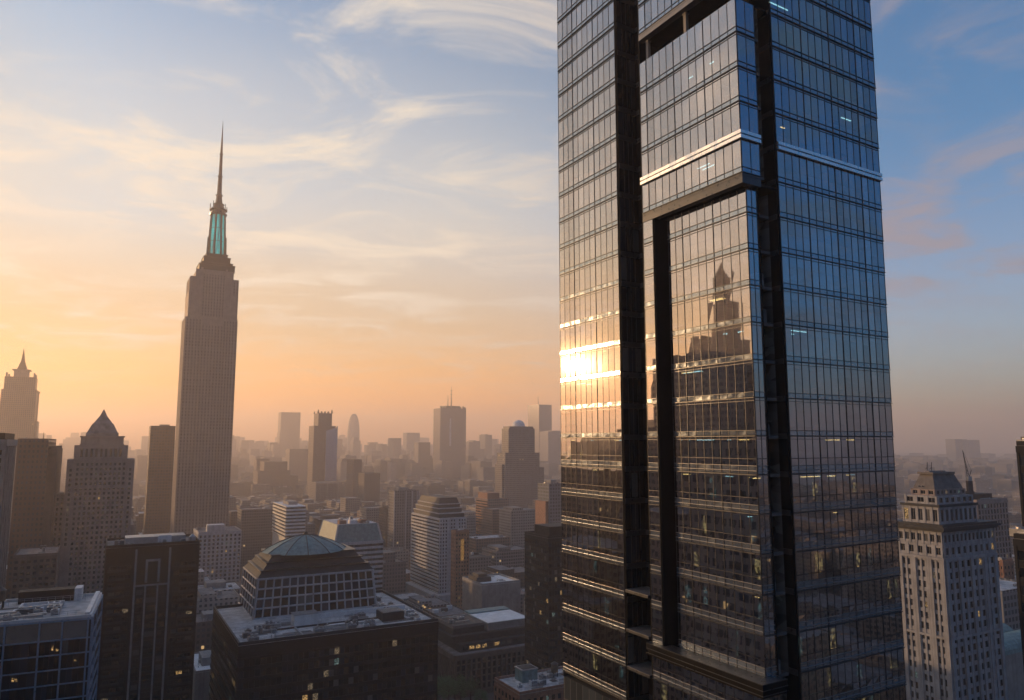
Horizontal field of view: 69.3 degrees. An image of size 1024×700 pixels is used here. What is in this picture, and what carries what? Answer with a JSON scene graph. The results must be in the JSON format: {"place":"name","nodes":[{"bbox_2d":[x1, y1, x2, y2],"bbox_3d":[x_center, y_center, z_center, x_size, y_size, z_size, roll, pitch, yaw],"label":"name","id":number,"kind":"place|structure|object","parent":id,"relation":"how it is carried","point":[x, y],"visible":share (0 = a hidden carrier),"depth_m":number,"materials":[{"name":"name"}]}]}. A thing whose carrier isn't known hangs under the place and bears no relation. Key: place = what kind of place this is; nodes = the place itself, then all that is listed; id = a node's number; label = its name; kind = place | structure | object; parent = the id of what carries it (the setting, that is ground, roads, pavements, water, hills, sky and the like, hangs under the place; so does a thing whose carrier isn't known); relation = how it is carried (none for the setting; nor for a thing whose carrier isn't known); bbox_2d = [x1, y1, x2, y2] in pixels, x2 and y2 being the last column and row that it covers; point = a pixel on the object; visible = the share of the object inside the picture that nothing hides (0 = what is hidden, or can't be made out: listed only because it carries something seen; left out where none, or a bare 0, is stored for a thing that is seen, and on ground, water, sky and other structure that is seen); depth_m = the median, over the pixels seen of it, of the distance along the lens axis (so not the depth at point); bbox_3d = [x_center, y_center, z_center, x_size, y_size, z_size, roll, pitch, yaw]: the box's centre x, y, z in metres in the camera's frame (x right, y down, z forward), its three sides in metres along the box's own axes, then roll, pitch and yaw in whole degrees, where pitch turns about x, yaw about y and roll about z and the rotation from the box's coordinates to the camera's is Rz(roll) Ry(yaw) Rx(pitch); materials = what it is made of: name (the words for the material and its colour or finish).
{"place":"outdoors","nodes":[
{"label":"outdoors","id":0,"kind":"place"},
{"bbox_2d":[0,433,17,603],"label":"ribbed stone tower","id":1,"kind":"structure","parent":0,"point":[8,443],"depth_m":350.08,"materials":[{"name":"stone"}]},
{"bbox_2d":[5,434,62,598],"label":"brown office tower","id":2,"kind":"structure","parent":0,"point":[37,479],"depth_m":517.58,"materials":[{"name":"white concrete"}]},
{"bbox_2d":[10,545,60,598],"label":"brown block","id":3,"kind":"structure","parent":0,"point":[36,567],"depth_m":463.05,"materials":[{"name":"stone"}]},
{"bbox_2d":[52,410,134,593],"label":"pyramid roofed tower","id":4,"kind":"structure","parent":0,"point":[93,507],"depth_m":558.70,"materials":[{"name":"stone"}]},
{"bbox_2d":[53,496,129,593],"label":"window","id":5,"kind":"structure","parent":4,"relation":"in","point":[68,499],"depth_m":555.05,"materials":[{"name":"black glass"}]},
{"bbox_2d":[134,512,143,534],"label":"city block","id":6,"kind":"structure","parent":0,"point":[139,517],"depth_m":1062.61,"materials":[{"name":"concrete"}]},
{"bbox_2d":[96,532,199,699],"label":"residential tower","id":7,"kind":"structure","parent":0,"point":[149,610],"depth_m":297.23,"materials":[{"name":"brick"}]},
{"bbox_2d":[101,661,189,699],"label":"window","id":8,"kind":"structure","parent":7,"relation":"in","point":[157,667],"depth_m":294.35,"materials":[{"name":"black glass"}]},
{"bbox_2d":[147,561,157,581],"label":"window","id":9,"kind":"structure","parent":7,"relation":"in","point":[152,566],"depth_m":299.42,"materials":[{"name":"black glass"}]},
{"bbox_2d":[143,424,175,533],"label":"brown slab tower","id":10,"kind":"structure","parent":0,"point":[159,481],"depth_m":924.07,"materials":[{"name":"concrete"}]},
{"bbox_2d":[194,610,212,651],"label":"courtyard block","id":11,"kind":"structure","parent":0,"point":[203,632],"depth_m":484.00,"materials":[{"name":"concrete"}]},
{"bbox_2d":[170,126,238,533],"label":"spired skyscraper","id":12,"kind":"structure","parent":0,"point":[203,443],"depth_m":864.19,"materials":[{"name":"stone"}]},
{"bbox_2d":[198,569,210,583],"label":"city block","id":13,"kind":"structure","parent":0,"point":[202,577],"depth_m":659.10,"materials":[{"name":"concrete"}]},
{"bbox_2d":[193,523,241,583],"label":"pale loft block","id":14,"kind":"structure","parent":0,"point":[220,552],"depth_m":771.51,"materials":[{"name":"concrete"}]},
{"bbox_2d":[199,549,239,582],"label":"window","id":15,"kind":"structure","parent":14,"relation":"in","point":[234,554],"depth_m":770.04,"materials":[{"name":"black glass"}]},
{"bbox_2d":[196,587,238,612],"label":"city block","id":16,"kind":"structure","parent":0,"point":[208,598],"depth_m":529.70,"materials":[{"name":"concrete"}]},
{"bbox_2d":[198,579,239,593],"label":"long low block","id":17,"kind":"structure","parent":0,"point":[219,584],"depth_m":595.26,"materials":[{"name":"concrete"}]},
{"bbox_2d":[229,509,236,526],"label":"city block","id":18,"kind":"structure","parent":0,"point":[233,518],"depth_m":1039.96,"materials":[{"name":"concrete"}]},
{"bbox_2d":[237,506,273,567],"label":"city block","id":19,"kind":"structure","parent":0,"point":[254,525],"depth_m":966.80,"materials":[{"name":"white paint"}]},
{"bbox_2d":[253,459,268,469],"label":"chimney block","id":20,"kind":"structure","parent":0,"point":[256,464],"depth_m":2081.58,"materials":[{"name":"concrete"}]},
{"bbox_2d":[272,500,305,544],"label":"banded terrace block","id":21,"kind":"structure","parent":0,"point":[288,518],"depth_m":890.83,"materials":[{"name":"beige concrete"}]},
{"bbox_2d":[278,412,300,448],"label":"hazy slab tower","id":22,"kind":"structure","parent":0,"point":[289,422],"depth_m":4207.15,"materials":[{"name":"concrete"}]},
{"bbox_2d":[285,449,307,479],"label":"back slab","id":23,"kind":"structure","parent":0,"point":[296,460],"depth_m":2587.91,"materials":[{"name":"concrete"}]},
{"bbox_2d":[305,516,314,534],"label":"city block","id":24,"kind":"structure","parent":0,"point":[309,527],"depth_m":1053.50,"materials":[{"name":"concrete"}]},
{"bbox_2d":[307,409,337,494],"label":"pinnacled tower","id":25,"kind":"structure","parent":0,"point":[322,450],"depth_m":1748.44,"materials":[{"name":"concrete"}]},
{"bbox_2d":[308,481,338,501],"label":"squat box tower","id":26,"kind":"structure","parent":0,"point":[320,491],"depth_m":1587.80,"materials":[{"name":"concrete"}]},
{"bbox_2d":[314,514,345,534],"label":"city block","id":27,"kind":"structure","parent":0,"point":[317,521],"depth_m":1076.05,"materials":[{"name":"concrete"}]},
{"bbox_2d":[332,511,349,516],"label":"city block","id":28,"kind":"structure","parent":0,"point":[342,513],"depth_m":1263.66,"materials":[{"name":"concrete"}]},
{"bbox_2d":[318,516,383,589],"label":"mansard block","id":29,"kind":"structure","parent":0,"point":[363,537],"depth_m":619.67,"materials":[{"name":"concrete"}]},
{"bbox_2d":[347,414,359,450],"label":"bullet tower","id":30,"kind":"structure","parent":0,"point":[353,427],"depth_m":4794.17,"materials":[{"name":"concrete"}]},
{"bbox_2d":[346,459,361,496],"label":"twin step tower","id":31,"kind":"structure","parent":0,"point":[354,467],"depth_m":1685.88,"materials":[{"name":"brown stone"}]},
{"bbox_2d":[358,472,379,501],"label":"dark step tower","id":32,"kind":"structure","parent":0,"point":[368,486],"depth_m":1585.86,"materials":[{"name":"concrete"}]},
{"bbox_2d":[359,506,379,523],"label":"city block","id":33,"kind":"structure","parent":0,"point":[370,513],"depth_m":1101.01,"materials":[{"name":"concrete"}]},
{"bbox_2d":[379,505,387,546],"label":"city block","id":34,"kind":"structure","parent":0,"point":[383,517],"depth_m":1023.14,"materials":[{"name":"stone"}]},
{"bbox_2d":[382,550,405,593],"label":"city block","id":35,"kind":"structure","parent":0,"point":[394,575],"depth_m":736.98,"materials":[{"name":"white paint"}]},
{"bbox_2d":[383,546,408,568],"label":"city block","id":36,"kind":"structure","parent":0,"point":[401,553],"depth_m":875.00,"materials":[{"name":"stone"}]},
{"bbox_2d":[392,592,424,598],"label":"city block","id":37,"kind":"structure","parent":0,"point":[403,595],"depth_m":715.87,"materials":[{"name":"concrete"}]},
{"bbox_2d":[406,568,410,581],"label":"city block","id":38,"kind":"structure","parent":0,"point":[408,576],"depth_m":836.25,"materials":[{"name":"concrete"}]},
{"bbox_2d":[414,442,429,468],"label":"lone grey slab","id":39,"kind":"structure","parent":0,"point":[421,452],"depth_m":2985.07,"materials":[{"name":"concrete"}]},
{"bbox_2d":[404,595,450,609],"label":"city block","id":40,"kind":"structure","parent":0,"point":[420,602],"depth_m":613.29,"materials":[{"name":"concrete"}]},
{"bbox_2d":[406,494,465,602],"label":"striped tower","id":41,"kind":"structure","parent":0,"point":[436,519],"depth_m":759.29,"materials":[{"name":"grey glass"}]},
{"bbox_2d":[440,555,450,592],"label":"window","id":42,"kind":"structure","parent":41,"relation":"in","point":[440,555],"depth_m":740.18,"materials":[{"name":"black glass"}]},
{"bbox_2d":[423,605,463,616],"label":"city block","id":43,"kind":"structure","parent":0,"point":[446,610],"depth_m":586.12,"materials":[{"name":"white paint"}]},
{"bbox_2d":[433,387,465,478],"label":"antenna tower","id":44,"kind":"structure","parent":0,"point":[449,433],"depth_m":2907.72,"materials":[{"name":"brown concrete"}]},
{"bbox_2d":[450,529,468,607],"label":"bronze slab","id":45,"kind":"structure","parent":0,"point":[459,554],"depth_m":684.10,"materials":[{"name":"metal"}]},
{"bbox_2d":[451,557,467,606],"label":"window","id":46,"kind":"structure","parent":45,"relation":"in","point":[451,557],"depth_m":681.89,"materials":[{"name":"black glass"}]},
{"bbox_2d":[461,539,463,559],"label":"stair window","id":47,"kind":"structure","parent":45,"relation":"in","point":[462,540],"depth_m":685.39,"materials":[{"name":"yellow"}]},
{"bbox_2d":[462,510,475,515],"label":"city block","id":48,"kind":"structure","parent":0,"point":[470,512],"depth_m":1119.17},
{"bbox_2d":[464,514,475,533],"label":"city block","id":49,"kind":"structure","parent":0,"point":[471,523],"depth_m":978.94,"materials":[{"name":"stone"}]},
{"bbox_2d":[469,552,490,574],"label":"city block","id":50,"kind":"structure","parent":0,"point":[478,561],"depth_m":823.34,"materials":[{"name":"concrete"}]},
{"bbox_2d":[469,534,509,552],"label":"city block","id":51,"kind":"structure","parent":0,"point":[477,543],"depth_m":892.23,"materials":[{"name":"concrete"}]},
{"bbox_2d":[475,492,508,533],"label":"pink brick tower","id":52,"kind":"structure","parent":0,"point":[487,499],"depth_m":1045.06,"materials":[{"name":"brick"}]},
{"bbox_2d":[481,507,502,534],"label":"city block","id":53,"kind":"structure","parent":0,"point":[489,520],"depth_m":1001.10,"materials":[{"name":"concrete"}]},
{"bbox_2d":[481,565,524,586],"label":"city block","id":54,"kind":"structure","parent":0,"point":[517,572],"depth_m":745.07,"materials":[{"name":"concrete"}]},
{"bbox_2d":[482,544,524,566],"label":"city block","id":55,"kind":"structure","parent":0,"point":[508,555],"depth_m":844.38,"materials":[{"name":"concrete"}]},
{"bbox_2d":[0,0,1023,452],"label":"sky","id":56,"kind":"structure","parent":0,"point":[390,180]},
{"bbox_2d":[494,661,563,699],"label":"brick warehouse","id":57,"kind":"structure","parent":0,"point":[528,682],"depth_m":337.82,"materials":[{"name":"brown brick"}]},
{"bbox_2d":[528,397,551,460],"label":"sunlit slab tower","id":58,"kind":"structure","parent":0,"point":[539,418],"depth_m":3405.73,"materials":[{"name":"concrete"}]},
{"bbox_2d":[525,523,562,669],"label":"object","id":59,"kind":"structure","parent":0,"point":[543,597],"depth_m":412.40,"materials":[{"name":"brick"}]},
{"bbox_2d":[535,480,561,523],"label":"building","id":60,"kind":"structure","parent":0,"point":[548,506],"depth_m":810.60,"materials":[{"name":"concrete"}]},
{"bbox_2d":[540,431,560,464],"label":"building","id":61,"kind":"structure","parent":0,"point":[550,446],"depth_m":3191.55,"materials":[{"name":"concrete"}]},
{"bbox_2d":[138,453,1015,699],"bbox_3d":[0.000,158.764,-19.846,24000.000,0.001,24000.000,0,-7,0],"label":"ground","id":62,"kind":"structure","parent":0,"point":[490,696],"depth_m":895.96,"materials":[{"name":"grey"}]},
{"bbox_2d":[0,350,39,510],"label":"crowned tower","id":63,"kind":"structure","parent":62,"relation":"on","point":[19,400],"depth_m":1464.08,"materials":[{"name":"stone"}]},
{"bbox_2d":[0,585,102,699],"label":"office block","id":64,"kind":"structure","parent":62,"relation":"on","point":[50,643],"depth_m":204.57,"materials":[{"name":"concrete"}]},
{"bbox_2d":[0,688,33,699],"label":"window","id":65,"kind":"structure","parent":64,"relation":"in","point":[22,694],"depth_m":199.24,"materials":[{"name":"black glass"}]},
{"bbox_2d":[1,673,34,689],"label":"window","id":66,"kind":"structure","parent":64,"relation":"in","point":[22,680],"depth_m":199.56,"materials":[{"name":"black glass"}]},
{"bbox_2d":[2,658,35,674],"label":"window","id":67,"kind":"structure","parent":64,"relation":"in","point":[22,665],"depth_m":200.00,"materials":[{"name":"black glass"}]},
{"bbox_2d":[4,643,36,658],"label":"window","id":68,"kind":"structure","parent":64,"relation":"in","point":[23,650],"depth_m":200.51,"materials":[{"name":"black glass"}]},
{"bbox_2d":[35,685,56,699],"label":"window","id":69,"kind":"structure","parent":64,"relation":"in","point":[48,692],"depth_m":201.84,"materials":[{"name":"black glass"}]},
{"bbox_2d":[36,670,57,685],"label":"window","id":70,"kind":"structure","parent":64,"relation":"in","point":[50,677],"depth_m":202.30,"materials":[{"name":"black glass"}]},
{"bbox_2d":[37,656,58,670],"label":"window","id":71,"kind":"structure","parent":64,"relation":"in","point":[52,662],"depth_m":202.75,"materials":[{"name":"black glass"}]},
{"bbox_2d":[39,641,59,655],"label":"window","id":72,"kind":"structure","parent":64,"relation":"in","point":[45,648],"depth_m":203.25,"materials":[{"name":"black glass"}]},
{"bbox_2d":[58,682,82,697],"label":"window","id":73,"kind":"structure","parent":64,"relation":"in","point":[74,689],"depth_m":204.19,"materials":[{"name":"black glass"}]},
{"bbox_2d":[59,668,83,682],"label":"window","id":74,"kind":"structure","parent":64,"relation":"in","point":[68,675],"depth_m":204.69,"materials":[{"name":"black glass"}]},
{"bbox_2d":[60,653,84,668],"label":"window","id":75,"kind":"structure","parent":64,"relation":"in","point":[71,660],"depth_m":205.16,"materials":[{"name":"black glass"}]},
{"bbox_2d":[62,638,85,653],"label":"window","id":76,"kind":"structure","parent":64,"relation":"in","point":[76,645],"depth_m":205.64,"materials":[{"name":"black glass"}]},
{"bbox_2d":[192,650,210,699],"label":"building","id":77,"kind":"structure","parent":62,"relation":"on","point":[201,675],"depth_m":423.00,"materials":[{"name":"concrete"}]},
{"bbox_2d":[253,461,297,492],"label":"broad hazy block","id":78,"kind":"structure","parent":62,"relation":"on","point":[274,473],"depth_m":2000.39,"materials":[{"name":"concrete"}]},
{"bbox_2d":[209,590,438,699],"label":"dark office block","id":79,"kind":"structure","parent":62,"relation":"on","point":[385,647],"depth_m":311.82,"materials":[{"name":"brown stone"}]},
{"bbox_2d":[238,532,376,618],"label":"domed pavilion","id":80,"kind":"structure","parent":79,"relation":"on","point":[304,571],"depth_m":350.07,"materials":[{"name":"metal"}]},
{"bbox_2d":[238,568,257,618],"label":"window frame","id":81,"kind":"structure","parent":80,"relation":"in","point":[242,577],"depth_m":349.76,"materials":[{"name":"stone"}]},
{"bbox_2d":[253,570,376,618],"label":"window frame","id":82,"kind":"structure","parent":80,"relation":"in","point":[373,580],"depth_m":346.24,"materials":[{"name":"stone"}]},
{"bbox_2d":[387,462,396,480],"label":"pale shaft","id":83,"kind":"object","parent":62,"relation":"on","point":[391,470],"visible":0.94,"depth_m":2574.60,"materials":[{"name":"concrete"}]},
{"bbox_2d":[387,487,419,551],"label":"building","id":84,"kind":"structure","parent":62,"relation":"on","point":[402,501],"depth_m":987.24,"materials":[{"name":"concrete"}]},
{"bbox_2d":[437,673,450,698],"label":"street tree","id":85,"kind":"object","parent":62,"relation":"on","point":[438,693],"visible":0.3,"depth_m":450.85,"materials":[{"name":"green plant"}]},
{"bbox_2d":[437,674,459,699],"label":"street tree","id":86,"kind":"object","parent":62,"relation":"on","point":[444,683],"visible":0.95,"depth_m":445.28,"materials":[{"name":"green plant"}]},
{"bbox_2d":[447,674,477,699],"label":"street tree","id":87,"kind":"object","parent":62,"relation":"on","point":[462,680],"visible":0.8,"depth_m":448.90,"materials":[{"name":"green plant"}]},
{"bbox_2d":[459,677,481,699],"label":"street tree","id":88,"kind":"object","parent":62,"relation":"on","point":[472,684],"visible":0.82,"depth_m":453.27,"materials":[{"name":"green plant"}]},
{"bbox_2d":[437,606,524,698],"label":"classical block","id":89,"kind":"structure","parent":62,"relation":"on","point":[485,646],"depth_m":486.98,"materials":[{"name":"brown stone"}]},
{"bbox_2d":[477,467,494,480],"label":"narrow shaft","id":90,"kind":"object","parent":62,"relation":"on","point":[485,473],"visible":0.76,"depth_m":2182.81,"materials":[{"name":"concrete"}]},
{"bbox_2d":[462,571,519,612],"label":"flat roofed store","id":91,"kind":"structure","parent":62,"relation":"on","point":[480,589],"depth_m":612.96,"materials":[{"name":"concrete"}]},
{"bbox_2d":[5,432,1021,587],"bbox_3d":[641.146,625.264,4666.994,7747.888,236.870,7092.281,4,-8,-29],"label":"distant city","id":92,"kind":"object","parent":62,"relation":"on","point":[994,475],"visible":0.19,"depth_m":2650.70},
{"bbox_2d":[499,506,534,546],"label":"city block","id":93,"kind":"structure","parent":62,"relation":"on","point":[515,523],"depth_m":955.59,"materials":[{"name":"concrete"}]},
{"bbox_2d":[495,420,543,507],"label":"domed setback tower","id":94,"kind":"structure","parent":62,"relation":"on","point":[519,473],"depth_m":1401.86,"materials":[{"name":"grey concrete"}]},
{"bbox_2d":[520,587,524,613],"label":"city block","id":95,"kind":"structure","parent":62,"relation":"on","point":[522,593],"depth_m":700.72,"materials":[{"name":"white paint"}]},
{"bbox_2d":[897,462,1008,699],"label":"art deco tower","id":96,"kind":"structure","parent":62,"relation":"on","point":[954,646],"depth_m":248.57,"materials":[{"name":"grey stone"}]},
{"bbox_2d":[904,577,1003,699],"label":"window","id":97,"kind":"structure","parent":96,"relation":"in","point":[982,590],"depth_m":247.14,"materials":[{"name":"black glass"}]},
{"bbox_2d":[962,450,974,493],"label":"roof crane","id":98,"kind":"object","parent":96,"relation":"on","point":[969,485],"visible":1,"depth_m":259.39,"materials":[{"name":"black metal"}]},
{"bbox_2d":[945,439,966,460],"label":"building","id":99,"kind":"structure","parent":62,"relation":"on","point":[954,449],"depth_m":4580.00,"materials":[{"name":"concrete"}]},
{"bbox_2d":[962,440,980,457],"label":"haze tower","id":100,"kind":"structure","parent":62,"relation":"on","point":[971,448],"depth_m":4582.44,"materials":[{"name":"concrete"}]},
{"bbox_2d":[973,492,1011,576],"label":"pilastered block","id":101,"kind":"structure","parent":62,"relation":"on","point":[989,507],"depth_m":480.65,"materials":[{"name":"stone"}]},
{"bbox_2d":[996,531,1010,576],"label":"window","id":102,"kind":"structure","parent":101,"relation":"in","point":[1002,531],"depth_m":480.12,"materials":[{"name":"black glass"}]},
{"bbox_2d":[998,557,1014,579],"bbox_3d":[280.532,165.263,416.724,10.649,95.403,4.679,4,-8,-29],"label":"brick block","id":103,"kind":"structure","parent":62,"relation":"on","point":[1006,568],"depth_m":419.63,"materials":[{"name":"brown brick"}]},
{"bbox_2d":[999,577,1019,630],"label":"flat roofed block","id":104,"kind":"structure","parent":62,"relation":"on","point":[1009,603],"depth_m":370.89,"materials":[{"name":"concrete"}]},
{"bbox_2d":[1009,512,1020,523],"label":"city block","id":105,"kind":"structure","parent":62,"relation":"on","point":[1014,518],"depth_m":1112.81,"materials":[{"name":"concrete"}]},
{"bbox_2d":[1009,523,1021,553],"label":"city block","id":106,"kind":"structure","parent":62,"relation":"on","point":[1012,525],"depth_m":967.53,"materials":[{"name":"stone"}]},
{"bbox_2d":[1009,526,1023,666],"bbox_3d":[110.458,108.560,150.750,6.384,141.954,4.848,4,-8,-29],"label":"dark annex","id":107,"kind":"object","parent":62,"relation":"on","point":[1017,533],"visible":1,"depth_m":157.21,"materials":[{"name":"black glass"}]},
{"bbox_2d":[1017,550,1023,560],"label":"window","id":108,"kind":"structure","parent":107,"relation":"in","point":[1020,552],"depth_m":157.32,"materials":[{"name":"black glass"}]},
{"bbox_2d":[557,0,906,699],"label":"glass skyscraper","id":109,"kind":"structure","parent":0,"point":[729,526],"depth_m":88.19,"materials":[{"name":"blue"}]},
{"bbox_2d":[1003,623,1023,699],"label":"building","id":110,"kind":"structure","parent":0,"point":[1014,660],"depth_m":321.62,"materials":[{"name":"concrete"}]},
{"bbox_2d":[1015,437,1023,526],"bbox_3d":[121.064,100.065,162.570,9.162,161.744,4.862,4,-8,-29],"label":"dark glass tower","id":111,"kind":"structure","parent":0,"point":[1019,446],"depth_m":170.14,"materials":[{"name":"metal"}]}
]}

